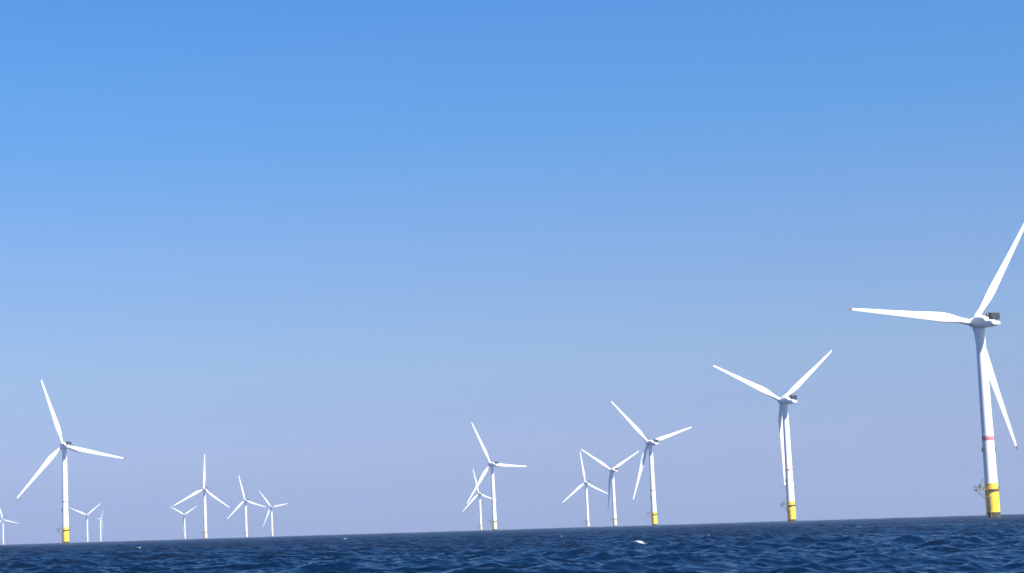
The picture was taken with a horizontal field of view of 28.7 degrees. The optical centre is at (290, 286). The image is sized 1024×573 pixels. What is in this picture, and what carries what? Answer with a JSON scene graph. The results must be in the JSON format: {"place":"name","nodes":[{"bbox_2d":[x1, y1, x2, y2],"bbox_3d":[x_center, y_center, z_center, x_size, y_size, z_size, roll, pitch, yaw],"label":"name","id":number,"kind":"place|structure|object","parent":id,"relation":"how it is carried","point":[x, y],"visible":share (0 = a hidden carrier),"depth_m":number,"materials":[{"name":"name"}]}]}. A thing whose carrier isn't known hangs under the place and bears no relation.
{"place":"outdoors","nodes":[
{"label":"outdoors","id":0,"kind":"place"},
{"bbox_2d":[0,514,1023,572],"bbox_3d":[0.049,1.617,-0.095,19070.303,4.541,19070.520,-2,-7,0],"label":"sea","id":1,"kind":"structure","parent":0,"point":[965,544],"depth_m":129.18,"materials":[{"name":"liquid"}]},
{"bbox_2d":[0,510,18,544],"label":"wind turbine","id":2,"kind":"object","parent":1,"relation":"in","point":[2,520],"visible":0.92,"depth_m":7845.45,"materials":[{"name":"white paint"}]},
{"bbox_2d":[16,378,124,543],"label":"wind turbine","id":3,"kind":"object","parent":1,"relation":"in","point":[65,446],"visible":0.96,"depth_m":2028.18,"materials":[{"name":"white paint"}]},
{"bbox_2d":[71,503,100,541],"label":"wind turbine","id":4,"kind":"object","parent":1,"relation":"in","point":[87,515],"visible":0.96,"depth_m":7331.73,"materials":[{"name":"white paint"}]},
{"bbox_2d":[97,510,103,541],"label":"wind turbine","id":5,"kind":"object","parent":1,"relation":"in","point":[100,519],"visible":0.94,"depth_m":8637.95,"materials":[{"name":"white paint"}]},
{"bbox_2d":[170,505,197,538],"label":"wind turbine","id":6,"kind":"object","parent":1,"relation":"in","point":[184,535],"visible":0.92,"depth_m":8081.29,"materials":[{"name":"white paint"}]},
{"bbox_2d":[174,453,229,538],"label":"wind turbine","id":7,"kind":"object","parent":1,"relation":"in","point":[205,490],"visible":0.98,"depth_m":4001.81,"materials":[{"name":"white paint"}]},
{"bbox_2d":[227,474,264,537],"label":"wind turbine","id":8,"kind":"object","parent":1,"relation":"in","point":[239,505],"visible":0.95,"depth_m":5357.61,"materials":[{"name":"white paint"}]},
{"bbox_2d":[259,491,287,536],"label":"wind turbine","id":9,"kind":"object","parent":1,"relation":"in","point":[271,532],"visible":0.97,"depth_m":6697.82,"materials":[{"name":"white paint"}]},
{"bbox_2d":[463,470,496,530],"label":"wind turbine","id":10,"kind":"object","parent":1,"relation":"in","point":[480,515],"visible":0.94,"depth_m":5402.95,"materials":[{"name":"white paint"}]},
{"bbox_2d":[466,422,526,529],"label":"wind turbine","id":11,"kind":"object","parent":1,"relation":"in","point":[494,519],"visible":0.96,"depth_m":3007.86,"materials":[{"name":"white paint"}]},
{"bbox_2d":[562,453,607,526],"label":"wind turbine","id":12,"kind":"object","parent":1,"relation":"in","point":[586,483],"visible":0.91,"depth_m":4466.72,"materials":[{"name":"white paint"}]},
{"bbox_2d":[581,449,639,526],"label":"wind turbine","id":13,"kind":"object","parent":1,"relation":"in","point":[611,476],"visible":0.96,"depth_m":3522.85,"materials":[{"name":"white paint"}]},
{"bbox_2d":[610,400,692,525],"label":"wind turbine","id":14,"kind":"object","parent":1,"relation":"in","point":[653,513],"visible":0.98,"depth_m":2396.27,"materials":[{"name":"white paint"}]},
{"bbox_2d":[711,349,832,522],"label":"wind turbine","id":15,"kind":"object","parent":1,"relation":"in","point":[785,400],"visible":0.98,"depth_m":1633.42,"materials":[{"name":"white paint"}]},
{"bbox_2d":[848,224,1023,517],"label":"wind turbine","id":16,"kind":"object","parent":1,"relation":"in","point":[978,322],"visible":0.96,"depth_m":1018.05,"materials":[{"name":"white paint"}]},
{"bbox_2d":[0,0,1023,544],"label":"sky","id":17,"kind":"structure","parent":0,"point":[301,247],"materials":[{"name":"blue"}]}
]}

